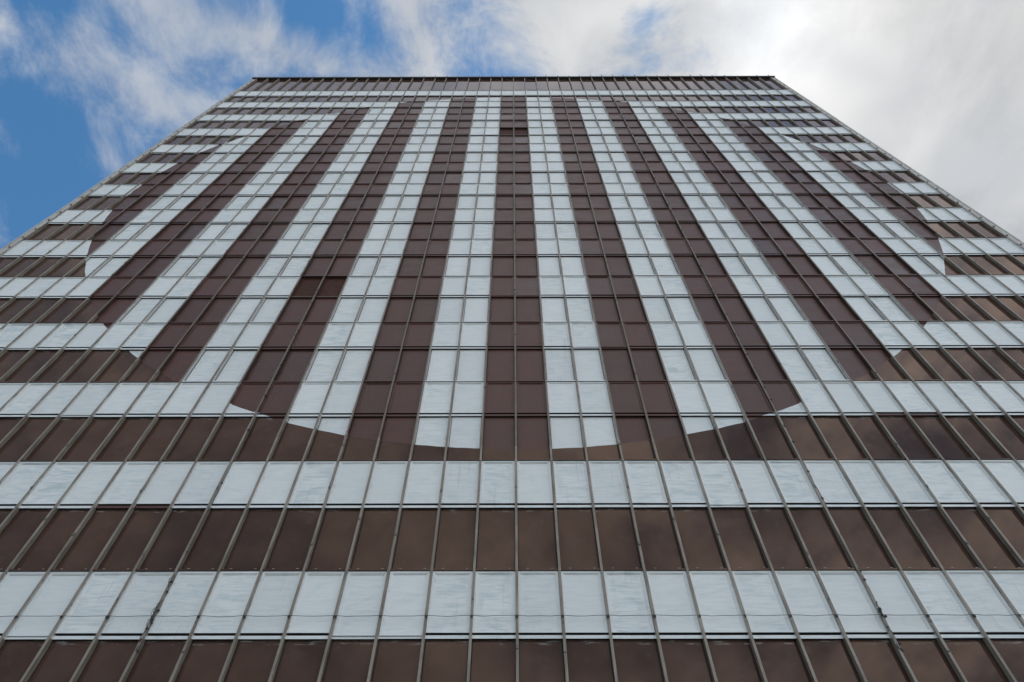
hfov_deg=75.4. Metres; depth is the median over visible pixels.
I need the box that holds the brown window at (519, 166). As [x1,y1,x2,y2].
[515,162,530,170]
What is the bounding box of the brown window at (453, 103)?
[449,101,462,106]
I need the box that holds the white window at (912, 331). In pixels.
[892,322,936,345]
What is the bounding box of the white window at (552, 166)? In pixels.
[548,162,564,170]
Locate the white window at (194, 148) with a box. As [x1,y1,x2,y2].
[183,144,205,152]
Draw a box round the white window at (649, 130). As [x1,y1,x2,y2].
[644,127,659,133]
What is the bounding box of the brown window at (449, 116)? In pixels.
[445,114,458,119]
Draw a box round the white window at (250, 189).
[238,184,262,194]
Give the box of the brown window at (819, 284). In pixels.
[802,276,837,294]
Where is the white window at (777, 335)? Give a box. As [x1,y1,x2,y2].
[757,322,795,346]
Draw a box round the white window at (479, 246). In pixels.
[471,239,491,254]
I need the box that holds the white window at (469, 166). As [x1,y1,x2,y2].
[464,162,479,170]
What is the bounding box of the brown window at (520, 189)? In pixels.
[515,184,531,194]
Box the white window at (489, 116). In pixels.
[487,114,499,119]
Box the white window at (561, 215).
[554,209,573,221]
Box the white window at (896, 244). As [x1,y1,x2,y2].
[881,238,915,253]
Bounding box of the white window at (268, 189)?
[256,184,279,194]
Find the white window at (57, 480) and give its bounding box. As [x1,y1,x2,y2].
[22,462,86,505]
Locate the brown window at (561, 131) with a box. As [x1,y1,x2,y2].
[557,128,571,134]
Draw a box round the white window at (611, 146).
[607,143,623,150]
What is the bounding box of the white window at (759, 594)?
[732,571,793,634]
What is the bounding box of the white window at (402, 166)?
[395,162,413,171]
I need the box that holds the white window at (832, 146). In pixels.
[823,143,844,150]
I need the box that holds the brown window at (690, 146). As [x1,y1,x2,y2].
[684,143,702,150]
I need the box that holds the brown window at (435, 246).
[426,239,448,254]
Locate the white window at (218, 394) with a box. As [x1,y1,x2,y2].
[193,382,238,414]
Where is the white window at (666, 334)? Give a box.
[650,322,682,346]
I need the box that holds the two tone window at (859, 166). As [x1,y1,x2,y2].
[846,161,870,170]
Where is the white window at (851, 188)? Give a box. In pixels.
[838,183,864,193]
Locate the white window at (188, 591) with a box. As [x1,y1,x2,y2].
[148,571,216,635]
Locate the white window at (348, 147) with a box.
[341,144,358,151]
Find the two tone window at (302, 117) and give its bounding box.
[294,114,310,120]
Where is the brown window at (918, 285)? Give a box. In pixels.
[898,275,937,294]
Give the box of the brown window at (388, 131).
[382,128,397,134]
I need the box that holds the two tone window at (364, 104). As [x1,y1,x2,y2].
[359,102,373,106]
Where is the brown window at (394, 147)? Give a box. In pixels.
[389,144,405,151]
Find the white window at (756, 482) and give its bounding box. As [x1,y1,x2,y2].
[731,460,782,504]
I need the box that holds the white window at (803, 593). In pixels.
[775,571,840,634]
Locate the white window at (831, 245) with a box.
[816,238,848,253]
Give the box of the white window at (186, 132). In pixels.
[177,129,196,135]
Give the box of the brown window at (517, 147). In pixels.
[514,144,528,151]
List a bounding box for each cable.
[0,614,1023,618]
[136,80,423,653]
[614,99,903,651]
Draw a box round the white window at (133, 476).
[98,461,158,505]
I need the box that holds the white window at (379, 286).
[366,277,394,295]
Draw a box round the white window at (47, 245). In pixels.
[25,240,62,255]
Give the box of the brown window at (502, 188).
[496,183,513,194]
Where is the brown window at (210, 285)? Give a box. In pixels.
[192,277,226,296]
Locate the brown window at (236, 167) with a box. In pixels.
[225,163,247,171]
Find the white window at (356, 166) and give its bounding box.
[344,162,364,171]
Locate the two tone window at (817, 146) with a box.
[807,143,828,150]
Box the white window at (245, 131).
[235,128,254,135]
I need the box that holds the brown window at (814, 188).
[802,183,827,193]
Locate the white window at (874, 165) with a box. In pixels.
[862,161,887,169]
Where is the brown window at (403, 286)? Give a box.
[391,277,417,295]
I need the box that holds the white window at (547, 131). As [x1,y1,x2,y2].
[543,128,556,134]
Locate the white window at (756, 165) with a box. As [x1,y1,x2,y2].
[746,161,768,170]
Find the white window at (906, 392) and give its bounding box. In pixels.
[884,381,936,413]
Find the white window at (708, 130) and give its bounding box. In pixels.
[701,127,718,133]
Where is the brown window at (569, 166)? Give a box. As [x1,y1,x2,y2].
[564,162,581,170]
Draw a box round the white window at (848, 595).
[818,571,886,634]
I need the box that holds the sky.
[0,0,1023,248]
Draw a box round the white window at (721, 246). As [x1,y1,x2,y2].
[709,239,736,254]
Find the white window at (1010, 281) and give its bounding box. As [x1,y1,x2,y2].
[993,275,1023,294]
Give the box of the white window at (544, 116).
[541,114,554,119]
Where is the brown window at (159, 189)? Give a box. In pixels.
[145,184,173,194]
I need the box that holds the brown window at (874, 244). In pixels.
[859,238,893,253]
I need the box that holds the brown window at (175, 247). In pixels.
[158,240,190,255]
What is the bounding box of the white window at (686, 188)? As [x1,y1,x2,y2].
[676,183,698,193]
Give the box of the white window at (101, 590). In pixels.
[55,572,130,635]
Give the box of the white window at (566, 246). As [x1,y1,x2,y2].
[558,239,580,254]
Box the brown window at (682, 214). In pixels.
[671,208,695,221]
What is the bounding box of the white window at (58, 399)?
[31,383,85,414]
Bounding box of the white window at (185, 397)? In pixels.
[160,383,207,414]
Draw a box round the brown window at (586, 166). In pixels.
[581,162,598,170]
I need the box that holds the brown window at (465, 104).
[462,101,474,106]
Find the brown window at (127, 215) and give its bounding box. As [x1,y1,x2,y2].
[111,210,141,222]
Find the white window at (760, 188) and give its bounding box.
[748,183,772,193]
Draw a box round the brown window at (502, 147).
[499,144,512,151]
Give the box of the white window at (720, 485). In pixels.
[695,460,744,504]
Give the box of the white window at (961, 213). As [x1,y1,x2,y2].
[946,208,978,220]
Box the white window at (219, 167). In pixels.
[208,163,231,171]
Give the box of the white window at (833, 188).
[820,183,846,193]
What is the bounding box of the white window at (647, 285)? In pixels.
[635,276,663,295]
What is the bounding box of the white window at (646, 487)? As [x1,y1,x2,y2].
[624,461,667,504]
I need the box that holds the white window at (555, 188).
[551,184,568,193]
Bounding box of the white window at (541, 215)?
[534,209,553,221]
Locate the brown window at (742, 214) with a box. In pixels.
[730,208,756,220]
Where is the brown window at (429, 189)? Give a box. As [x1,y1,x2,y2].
[422,184,441,194]
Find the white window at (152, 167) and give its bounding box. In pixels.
[141,163,165,171]
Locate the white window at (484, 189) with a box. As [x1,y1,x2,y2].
[478,184,495,194]
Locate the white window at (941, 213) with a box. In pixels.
[926,208,958,220]
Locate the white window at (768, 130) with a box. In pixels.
[759,127,777,133]
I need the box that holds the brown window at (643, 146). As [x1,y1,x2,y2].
[638,143,654,150]
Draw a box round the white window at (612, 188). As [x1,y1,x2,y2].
[604,183,624,193]
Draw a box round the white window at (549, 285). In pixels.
[539,276,563,295]
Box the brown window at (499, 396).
[484,382,514,413]
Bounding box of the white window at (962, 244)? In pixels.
[946,238,982,253]
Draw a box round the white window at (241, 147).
[231,144,251,151]
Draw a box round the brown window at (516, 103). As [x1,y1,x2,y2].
[514,101,525,106]
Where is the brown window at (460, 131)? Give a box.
[455,128,469,134]
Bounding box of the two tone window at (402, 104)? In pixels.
[398,102,411,106]
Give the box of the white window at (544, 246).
[537,239,558,254]
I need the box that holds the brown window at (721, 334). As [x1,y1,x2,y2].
[704,322,739,346]
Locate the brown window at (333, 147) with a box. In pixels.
[325,144,343,151]
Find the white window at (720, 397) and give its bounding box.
[700,382,741,413]
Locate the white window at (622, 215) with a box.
[613,209,634,221]
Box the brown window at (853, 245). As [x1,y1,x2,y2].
[838,238,871,254]
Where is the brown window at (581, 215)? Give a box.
[574,209,594,221]
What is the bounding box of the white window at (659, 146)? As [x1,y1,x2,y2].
[653,143,670,150]
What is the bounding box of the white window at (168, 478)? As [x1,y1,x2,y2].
[136,461,194,505]
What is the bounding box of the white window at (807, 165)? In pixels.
[796,161,820,170]
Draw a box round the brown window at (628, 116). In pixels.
[622,113,636,119]
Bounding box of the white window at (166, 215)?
[151,210,180,222]
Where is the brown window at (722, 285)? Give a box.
[707,276,737,294]
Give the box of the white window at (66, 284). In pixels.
[43,277,84,296]
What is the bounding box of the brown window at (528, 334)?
[516,322,541,346]
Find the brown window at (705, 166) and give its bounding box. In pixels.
[697,162,717,170]
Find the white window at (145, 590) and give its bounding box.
[101,572,173,635]
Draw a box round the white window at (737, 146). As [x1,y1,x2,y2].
[730,143,749,150]
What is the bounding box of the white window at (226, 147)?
[215,144,236,151]
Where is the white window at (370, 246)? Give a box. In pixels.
[359,239,384,254]
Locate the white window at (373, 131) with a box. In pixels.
[367,128,383,134]
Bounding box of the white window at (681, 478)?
[660,461,705,504]
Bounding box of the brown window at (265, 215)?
[252,209,278,222]
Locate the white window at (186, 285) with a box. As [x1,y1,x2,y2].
[166,277,203,296]
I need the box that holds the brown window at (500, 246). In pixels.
[493,239,513,254]
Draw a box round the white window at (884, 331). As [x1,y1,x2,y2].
[865,322,908,345]
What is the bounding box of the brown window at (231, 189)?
[219,184,244,194]
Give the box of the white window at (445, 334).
[432,323,460,346]
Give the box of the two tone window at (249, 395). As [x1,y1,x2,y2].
[225,382,269,414]
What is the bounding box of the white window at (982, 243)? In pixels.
[967,238,1006,253]
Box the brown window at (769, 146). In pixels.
[761,143,781,150]
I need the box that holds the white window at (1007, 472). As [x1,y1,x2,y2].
[981,460,1023,503]
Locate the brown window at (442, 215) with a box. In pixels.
[434,209,454,221]
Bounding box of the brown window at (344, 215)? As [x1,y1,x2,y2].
[333,209,356,221]
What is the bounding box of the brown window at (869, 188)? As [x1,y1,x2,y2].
[856,183,883,193]
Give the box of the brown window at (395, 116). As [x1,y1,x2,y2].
[390,114,405,119]
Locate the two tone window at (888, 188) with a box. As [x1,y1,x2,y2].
[874,183,902,193]
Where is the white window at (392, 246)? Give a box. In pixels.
[381,239,406,254]
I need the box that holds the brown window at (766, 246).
[752,239,781,253]
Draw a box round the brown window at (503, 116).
[500,114,512,119]
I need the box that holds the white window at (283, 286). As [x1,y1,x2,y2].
[267,277,298,295]
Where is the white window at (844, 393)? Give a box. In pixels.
[823,381,871,413]
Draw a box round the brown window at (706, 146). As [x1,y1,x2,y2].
[699,143,718,150]
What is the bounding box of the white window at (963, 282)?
[945,275,987,294]
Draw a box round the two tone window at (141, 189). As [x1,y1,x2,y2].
[127,184,154,194]
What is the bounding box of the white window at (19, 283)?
[0,277,36,296]
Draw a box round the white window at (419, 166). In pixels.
[412,162,430,171]
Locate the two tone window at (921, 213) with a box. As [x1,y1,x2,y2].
[907,208,938,220]
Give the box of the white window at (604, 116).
[595,113,609,119]
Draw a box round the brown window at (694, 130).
[687,127,703,133]
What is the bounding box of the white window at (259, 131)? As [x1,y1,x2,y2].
[250,128,268,134]
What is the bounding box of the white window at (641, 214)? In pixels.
[632,208,654,220]
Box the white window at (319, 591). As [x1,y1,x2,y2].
[287,571,344,635]
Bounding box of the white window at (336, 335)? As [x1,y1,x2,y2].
[319,323,352,347]
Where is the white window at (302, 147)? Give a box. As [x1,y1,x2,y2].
[294,144,313,151]
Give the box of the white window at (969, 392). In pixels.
[945,381,1001,412]
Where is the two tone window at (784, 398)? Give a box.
[761,381,806,413]
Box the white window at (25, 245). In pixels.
[2,240,41,255]
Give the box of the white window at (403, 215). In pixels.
[394,209,415,221]
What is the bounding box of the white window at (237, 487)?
[212,461,265,505]
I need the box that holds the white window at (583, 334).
[570,322,598,346]
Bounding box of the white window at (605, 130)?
[600,127,615,134]
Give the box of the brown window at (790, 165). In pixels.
[779,161,802,170]
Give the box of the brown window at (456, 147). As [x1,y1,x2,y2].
[451,144,466,151]
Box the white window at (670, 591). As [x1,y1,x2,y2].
[646,571,701,634]
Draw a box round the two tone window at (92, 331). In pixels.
[66,323,111,347]
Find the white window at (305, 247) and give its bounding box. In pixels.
[292,240,319,254]
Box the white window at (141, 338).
[122,323,165,347]
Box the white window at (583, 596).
[561,571,608,634]
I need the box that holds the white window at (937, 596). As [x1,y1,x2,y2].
[903,571,979,633]
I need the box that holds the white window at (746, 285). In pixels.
[731,276,762,294]
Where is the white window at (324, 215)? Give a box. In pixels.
[313,209,337,221]
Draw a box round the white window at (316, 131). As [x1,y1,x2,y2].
[309,128,326,134]
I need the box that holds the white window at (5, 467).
[0,462,15,479]
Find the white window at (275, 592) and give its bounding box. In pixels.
[240,571,301,635]
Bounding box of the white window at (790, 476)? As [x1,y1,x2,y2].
[767,460,820,504]
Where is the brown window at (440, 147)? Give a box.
[435,144,451,151]
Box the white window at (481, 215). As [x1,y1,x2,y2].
[475,209,493,221]
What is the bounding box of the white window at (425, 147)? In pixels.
[420,144,435,151]
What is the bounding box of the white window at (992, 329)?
[973,321,1021,345]
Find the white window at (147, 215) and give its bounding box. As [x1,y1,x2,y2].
[130,210,160,222]
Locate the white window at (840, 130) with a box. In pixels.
[831,127,851,133]
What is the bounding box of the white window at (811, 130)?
[802,127,821,133]
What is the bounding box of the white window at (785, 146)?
[777,143,797,150]
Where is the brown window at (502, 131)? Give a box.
[500,129,512,134]
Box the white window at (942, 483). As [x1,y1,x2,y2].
[910,460,973,503]
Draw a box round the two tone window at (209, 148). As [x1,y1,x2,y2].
[199,144,221,152]
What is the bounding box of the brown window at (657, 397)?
[639,382,676,413]
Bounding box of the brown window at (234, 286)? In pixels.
[217,277,250,295]
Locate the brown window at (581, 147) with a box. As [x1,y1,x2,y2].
[576,143,591,151]
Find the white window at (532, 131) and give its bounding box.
[529,128,542,134]
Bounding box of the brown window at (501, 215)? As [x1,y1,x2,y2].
[495,209,513,221]
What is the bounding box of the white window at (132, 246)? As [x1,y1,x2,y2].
[114,240,147,255]
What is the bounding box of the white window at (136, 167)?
[124,163,148,171]
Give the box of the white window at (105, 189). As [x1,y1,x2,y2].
[90,185,117,194]
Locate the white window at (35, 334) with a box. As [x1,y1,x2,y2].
[8,324,57,348]
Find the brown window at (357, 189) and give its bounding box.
[348,184,369,194]
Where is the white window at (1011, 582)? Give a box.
[988,570,1023,619]
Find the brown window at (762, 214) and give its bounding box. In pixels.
[750,208,776,220]
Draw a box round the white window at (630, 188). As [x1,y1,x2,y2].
[622,183,642,193]
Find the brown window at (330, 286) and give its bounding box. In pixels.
[317,278,345,295]
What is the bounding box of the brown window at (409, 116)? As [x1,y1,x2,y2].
[404,114,418,119]
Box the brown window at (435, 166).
[429,162,446,171]
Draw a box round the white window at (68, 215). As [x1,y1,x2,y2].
[50,210,83,222]
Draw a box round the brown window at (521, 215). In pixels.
[515,209,533,221]
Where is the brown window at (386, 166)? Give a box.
[379,162,397,171]
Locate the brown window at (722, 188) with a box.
[712,183,735,193]
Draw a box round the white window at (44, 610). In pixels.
[7,572,88,636]
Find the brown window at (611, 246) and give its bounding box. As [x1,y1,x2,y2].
[601,239,625,254]
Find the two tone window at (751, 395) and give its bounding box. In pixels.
[731,381,773,413]
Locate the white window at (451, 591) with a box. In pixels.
[426,571,472,634]
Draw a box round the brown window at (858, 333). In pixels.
[838,322,880,346]
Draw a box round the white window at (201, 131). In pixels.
[191,128,211,135]
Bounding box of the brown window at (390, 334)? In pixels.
[375,323,406,346]
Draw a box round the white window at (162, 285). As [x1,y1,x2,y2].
[142,277,179,296]
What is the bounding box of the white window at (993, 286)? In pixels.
[970,275,1012,294]
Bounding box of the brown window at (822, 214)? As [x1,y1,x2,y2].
[808,208,837,220]
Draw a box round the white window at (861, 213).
[848,208,877,220]
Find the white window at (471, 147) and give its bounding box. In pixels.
[467,144,482,151]
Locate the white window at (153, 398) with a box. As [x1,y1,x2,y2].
[128,383,177,414]
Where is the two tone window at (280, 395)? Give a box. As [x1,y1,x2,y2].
[257,382,299,414]
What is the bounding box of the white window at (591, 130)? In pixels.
[586,127,600,133]
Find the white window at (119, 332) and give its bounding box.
[93,323,138,347]
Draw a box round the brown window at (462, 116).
[459,114,472,119]
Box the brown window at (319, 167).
[310,163,330,171]
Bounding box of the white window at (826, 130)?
[817,127,836,133]
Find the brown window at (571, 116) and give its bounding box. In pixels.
[568,114,581,119]
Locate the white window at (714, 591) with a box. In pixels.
[689,571,747,634]
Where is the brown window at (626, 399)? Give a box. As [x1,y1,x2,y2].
[608,382,643,413]
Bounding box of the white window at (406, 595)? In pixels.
[379,571,429,635]
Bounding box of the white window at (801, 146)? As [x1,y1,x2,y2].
[792,143,812,150]
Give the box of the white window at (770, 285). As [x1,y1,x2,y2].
[754,276,787,294]
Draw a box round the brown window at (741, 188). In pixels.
[730,183,753,193]
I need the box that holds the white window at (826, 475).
[803,460,858,503]
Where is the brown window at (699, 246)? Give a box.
[688,239,714,254]
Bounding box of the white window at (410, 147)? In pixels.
[404,144,420,151]
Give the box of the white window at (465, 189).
[459,184,477,194]
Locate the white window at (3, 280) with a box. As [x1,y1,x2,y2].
[0,277,13,286]
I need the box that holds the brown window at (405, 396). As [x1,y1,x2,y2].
[387,382,422,414]
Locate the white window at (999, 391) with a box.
[977,381,1023,412]
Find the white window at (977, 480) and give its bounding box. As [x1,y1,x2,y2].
[946,460,1011,503]
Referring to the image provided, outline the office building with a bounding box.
[0,74,1023,681]
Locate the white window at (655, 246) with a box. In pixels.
[644,239,669,254]
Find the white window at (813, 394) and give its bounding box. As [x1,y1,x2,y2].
[792,381,838,413]
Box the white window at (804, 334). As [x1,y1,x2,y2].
[785,322,824,346]
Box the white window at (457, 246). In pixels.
[448,239,470,254]
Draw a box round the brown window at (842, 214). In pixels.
[828,208,857,220]
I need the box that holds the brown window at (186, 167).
[174,163,198,171]
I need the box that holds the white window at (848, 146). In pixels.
[838,143,860,150]
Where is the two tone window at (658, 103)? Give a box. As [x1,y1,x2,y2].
[653,101,667,105]
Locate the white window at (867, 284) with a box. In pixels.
[850,275,888,294]
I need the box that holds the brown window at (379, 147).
[372,144,389,151]
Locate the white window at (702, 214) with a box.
[691,208,715,221]
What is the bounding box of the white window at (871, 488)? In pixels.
[839,460,896,504]
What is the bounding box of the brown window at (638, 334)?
[623,322,654,346]
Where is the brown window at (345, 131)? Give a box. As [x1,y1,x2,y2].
[338,128,354,134]
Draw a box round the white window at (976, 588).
[945,570,1023,634]
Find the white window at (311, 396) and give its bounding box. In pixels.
[290,382,330,414]
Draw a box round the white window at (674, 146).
[668,143,686,150]
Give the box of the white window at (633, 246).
[623,239,647,254]
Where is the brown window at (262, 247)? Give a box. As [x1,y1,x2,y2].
[248,240,276,255]
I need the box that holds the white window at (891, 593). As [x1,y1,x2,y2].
[861,571,933,634]
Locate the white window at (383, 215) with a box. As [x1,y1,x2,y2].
[373,209,395,221]
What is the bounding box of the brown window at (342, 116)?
[336,114,351,119]
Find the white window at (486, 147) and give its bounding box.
[483,144,497,151]
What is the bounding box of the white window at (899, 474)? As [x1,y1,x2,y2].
[874,460,935,503]
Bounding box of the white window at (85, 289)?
[68,277,108,296]
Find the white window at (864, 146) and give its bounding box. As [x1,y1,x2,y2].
[854,143,876,150]
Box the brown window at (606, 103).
[603,101,616,106]
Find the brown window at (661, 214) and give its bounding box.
[652,208,675,221]
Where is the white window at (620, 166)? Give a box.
[614,162,632,170]
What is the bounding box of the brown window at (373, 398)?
[355,382,391,414]
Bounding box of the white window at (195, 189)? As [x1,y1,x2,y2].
[182,184,208,194]
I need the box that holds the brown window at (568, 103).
[565,101,577,106]
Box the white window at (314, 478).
[288,461,336,504]
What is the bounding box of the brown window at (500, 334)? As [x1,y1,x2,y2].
[488,323,513,346]
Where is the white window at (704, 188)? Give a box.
[694,183,716,193]
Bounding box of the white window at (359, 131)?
[353,128,369,134]
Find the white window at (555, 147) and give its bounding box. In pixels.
[545,143,560,151]
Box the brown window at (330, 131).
[323,128,340,134]
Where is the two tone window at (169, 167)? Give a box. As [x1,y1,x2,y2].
[157,163,181,171]
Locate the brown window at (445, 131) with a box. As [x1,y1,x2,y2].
[441,128,455,134]
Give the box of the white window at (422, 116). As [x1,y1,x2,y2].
[418,114,431,119]
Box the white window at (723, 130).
[715,127,733,133]
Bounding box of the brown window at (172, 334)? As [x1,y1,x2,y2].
[150,323,191,347]
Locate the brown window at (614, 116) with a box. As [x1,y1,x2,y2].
[608,113,622,119]
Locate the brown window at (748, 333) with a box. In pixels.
[731,322,767,346]
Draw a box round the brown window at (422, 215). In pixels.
[414,209,434,221]
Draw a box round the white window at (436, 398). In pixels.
[419,382,452,413]
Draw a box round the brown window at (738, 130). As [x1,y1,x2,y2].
[730,127,748,133]
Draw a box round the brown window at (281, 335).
[263,323,299,347]
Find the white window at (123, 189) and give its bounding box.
[109,185,135,195]
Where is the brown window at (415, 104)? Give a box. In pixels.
[411,102,423,106]
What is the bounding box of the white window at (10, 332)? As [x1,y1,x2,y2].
[0,323,31,347]
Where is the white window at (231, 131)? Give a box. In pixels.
[221,128,240,135]
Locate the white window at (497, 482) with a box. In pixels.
[479,461,514,504]
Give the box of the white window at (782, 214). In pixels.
[769,208,796,220]
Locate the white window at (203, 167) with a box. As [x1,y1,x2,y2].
[191,163,214,171]
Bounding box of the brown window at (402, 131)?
[397,128,412,134]
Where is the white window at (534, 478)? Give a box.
[517,461,552,504]
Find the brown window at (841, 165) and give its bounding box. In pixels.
[829,161,853,170]
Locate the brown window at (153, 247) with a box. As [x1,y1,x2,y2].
[136,240,169,255]
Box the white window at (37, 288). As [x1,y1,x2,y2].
[17,277,60,296]
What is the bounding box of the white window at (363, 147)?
[357,144,374,151]
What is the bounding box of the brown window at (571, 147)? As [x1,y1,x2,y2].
[561,143,576,151]
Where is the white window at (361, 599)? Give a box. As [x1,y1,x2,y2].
[332,571,386,635]
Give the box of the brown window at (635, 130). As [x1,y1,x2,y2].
[629,127,644,133]
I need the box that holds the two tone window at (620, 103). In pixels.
[616,101,629,106]
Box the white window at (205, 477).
[174,462,228,505]
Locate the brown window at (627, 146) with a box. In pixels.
[622,143,639,151]
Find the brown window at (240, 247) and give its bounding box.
[225,240,255,255]
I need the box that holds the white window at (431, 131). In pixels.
[426,128,441,134]
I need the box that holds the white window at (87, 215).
[71,210,102,222]
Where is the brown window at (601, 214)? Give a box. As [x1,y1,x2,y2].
[593,208,614,221]
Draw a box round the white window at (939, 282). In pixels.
[921,275,962,294]
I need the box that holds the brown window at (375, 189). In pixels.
[367,184,387,194]
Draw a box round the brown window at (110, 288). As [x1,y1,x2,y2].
[93,277,132,296]
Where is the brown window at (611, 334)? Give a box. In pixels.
[596,322,626,346]
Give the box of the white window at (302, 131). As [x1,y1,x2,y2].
[294,128,311,134]
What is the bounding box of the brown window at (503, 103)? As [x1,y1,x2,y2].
[501,101,512,106]
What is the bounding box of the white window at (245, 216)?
[232,209,259,222]
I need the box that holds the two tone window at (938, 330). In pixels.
[919,322,965,345]
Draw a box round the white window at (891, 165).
[879,161,904,169]
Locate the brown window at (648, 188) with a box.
[640,183,661,193]
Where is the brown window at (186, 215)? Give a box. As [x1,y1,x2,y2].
[172,210,200,222]
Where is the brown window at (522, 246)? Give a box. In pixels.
[515,239,535,254]
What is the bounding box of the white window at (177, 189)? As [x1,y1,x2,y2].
[164,184,190,194]
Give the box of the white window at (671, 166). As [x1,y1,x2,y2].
[664,162,683,170]
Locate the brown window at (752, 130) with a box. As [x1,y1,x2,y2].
[744,127,762,133]
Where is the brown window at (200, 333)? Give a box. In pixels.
[178,323,219,347]
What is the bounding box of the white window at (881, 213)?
[867,208,897,220]
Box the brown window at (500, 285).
[491,276,513,295]
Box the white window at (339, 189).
[330,184,351,194]
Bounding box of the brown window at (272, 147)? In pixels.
[262,144,282,151]
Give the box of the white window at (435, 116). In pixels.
[432,114,445,119]
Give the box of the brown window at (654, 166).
[648,162,666,170]
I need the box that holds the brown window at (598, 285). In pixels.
[587,276,613,295]
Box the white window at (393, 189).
[385,184,405,194]
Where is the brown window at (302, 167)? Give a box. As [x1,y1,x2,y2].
[293,163,313,171]
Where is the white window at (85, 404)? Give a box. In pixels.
[62,383,116,415]
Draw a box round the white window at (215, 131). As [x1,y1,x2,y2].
[206,129,224,135]
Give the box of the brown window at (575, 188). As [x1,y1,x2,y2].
[568,183,587,193]
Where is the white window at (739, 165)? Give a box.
[730,161,751,170]
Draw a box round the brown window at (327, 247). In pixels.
[314,240,341,254]
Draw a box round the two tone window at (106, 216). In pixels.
[91,210,122,222]
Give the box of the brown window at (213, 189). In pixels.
[201,184,226,194]
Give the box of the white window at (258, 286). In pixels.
[242,277,274,295]
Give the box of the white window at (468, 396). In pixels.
[452,382,483,413]
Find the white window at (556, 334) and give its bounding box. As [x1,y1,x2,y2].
[543,322,570,346]
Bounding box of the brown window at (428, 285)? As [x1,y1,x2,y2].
[416,276,441,295]
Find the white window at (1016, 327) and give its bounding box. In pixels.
[999,321,1023,342]
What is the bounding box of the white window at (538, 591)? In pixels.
[518,571,561,634]
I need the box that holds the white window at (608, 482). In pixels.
[588,461,629,504]
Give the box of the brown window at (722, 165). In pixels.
[713,161,734,170]
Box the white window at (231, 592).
[194,571,258,635]
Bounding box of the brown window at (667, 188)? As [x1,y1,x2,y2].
[658,183,679,193]
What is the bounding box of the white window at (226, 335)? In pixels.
[206,323,245,347]
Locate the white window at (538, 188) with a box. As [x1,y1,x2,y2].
[533,183,550,193]
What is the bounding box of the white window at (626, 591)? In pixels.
[603,571,654,634]
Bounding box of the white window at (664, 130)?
[658,127,674,133]
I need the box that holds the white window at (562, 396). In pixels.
[547,382,579,413]
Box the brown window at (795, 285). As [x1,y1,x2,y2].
[779,276,812,294]
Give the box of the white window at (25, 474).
[0,462,51,505]
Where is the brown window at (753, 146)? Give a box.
[745,143,765,150]
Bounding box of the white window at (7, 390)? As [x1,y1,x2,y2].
[0,383,24,407]
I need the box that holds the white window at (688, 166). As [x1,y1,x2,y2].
[680,162,700,170]
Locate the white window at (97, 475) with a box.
[60,462,122,505]
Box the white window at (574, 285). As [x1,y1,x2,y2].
[563,276,588,295]
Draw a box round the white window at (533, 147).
[530,144,544,151]
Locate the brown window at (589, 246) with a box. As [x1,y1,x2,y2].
[580,239,602,254]
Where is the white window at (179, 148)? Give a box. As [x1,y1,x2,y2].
[168,145,189,152]
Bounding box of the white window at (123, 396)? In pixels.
[95,383,146,414]
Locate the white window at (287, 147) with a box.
[278,144,297,151]
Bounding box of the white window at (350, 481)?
[327,461,372,505]
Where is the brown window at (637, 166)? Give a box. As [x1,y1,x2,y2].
[631,162,649,170]
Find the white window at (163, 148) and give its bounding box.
[152,145,173,152]
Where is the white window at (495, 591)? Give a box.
[472,571,515,634]
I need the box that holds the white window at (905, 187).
[892,183,920,193]
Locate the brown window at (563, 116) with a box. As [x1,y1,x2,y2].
[555,113,567,119]
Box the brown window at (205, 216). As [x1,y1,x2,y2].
[192,210,219,222]
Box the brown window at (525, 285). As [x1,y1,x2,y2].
[516,276,538,295]
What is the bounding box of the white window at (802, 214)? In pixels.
[789,208,816,220]
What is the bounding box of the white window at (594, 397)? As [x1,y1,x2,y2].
[578,382,611,413]
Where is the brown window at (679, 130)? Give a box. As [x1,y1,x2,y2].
[672,127,689,133]
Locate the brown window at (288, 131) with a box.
[279,128,297,134]
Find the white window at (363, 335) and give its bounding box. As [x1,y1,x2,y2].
[347,323,379,347]
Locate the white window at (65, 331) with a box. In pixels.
[38,323,85,347]
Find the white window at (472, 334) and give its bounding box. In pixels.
[460,323,486,346]
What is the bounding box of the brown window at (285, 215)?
[272,209,298,222]
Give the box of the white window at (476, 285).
[466,276,489,295]
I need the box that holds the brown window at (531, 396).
[516,382,546,413]
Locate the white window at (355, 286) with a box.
[341,277,370,295]
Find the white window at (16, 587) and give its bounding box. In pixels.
[0,572,45,635]
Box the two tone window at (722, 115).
[716,113,732,118]
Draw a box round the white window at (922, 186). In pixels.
[910,182,938,192]
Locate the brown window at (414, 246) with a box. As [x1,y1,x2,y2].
[404,239,427,254]
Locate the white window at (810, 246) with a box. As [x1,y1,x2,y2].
[795,239,826,253]
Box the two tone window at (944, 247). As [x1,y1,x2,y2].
[924,238,960,253]
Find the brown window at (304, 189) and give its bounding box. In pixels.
[293,184,315,194]
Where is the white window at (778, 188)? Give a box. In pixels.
[766,183,790,193]
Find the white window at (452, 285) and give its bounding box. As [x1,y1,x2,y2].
[441,276,465,295]
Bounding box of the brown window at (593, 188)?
[586,183,605,193]
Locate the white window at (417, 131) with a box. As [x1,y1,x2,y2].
[411,128,426,134]
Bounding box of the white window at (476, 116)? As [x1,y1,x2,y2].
[473,114,485,119]
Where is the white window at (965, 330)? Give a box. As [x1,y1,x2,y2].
[946,322,993,345]
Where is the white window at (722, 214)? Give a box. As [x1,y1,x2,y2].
[710,208,735,220]
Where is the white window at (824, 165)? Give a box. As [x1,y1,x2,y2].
[813,161,836,170]
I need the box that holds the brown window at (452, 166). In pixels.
[446,162,463,171]
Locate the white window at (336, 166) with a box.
[327,162,347,171]
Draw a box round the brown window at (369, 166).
[361,162,380,171]

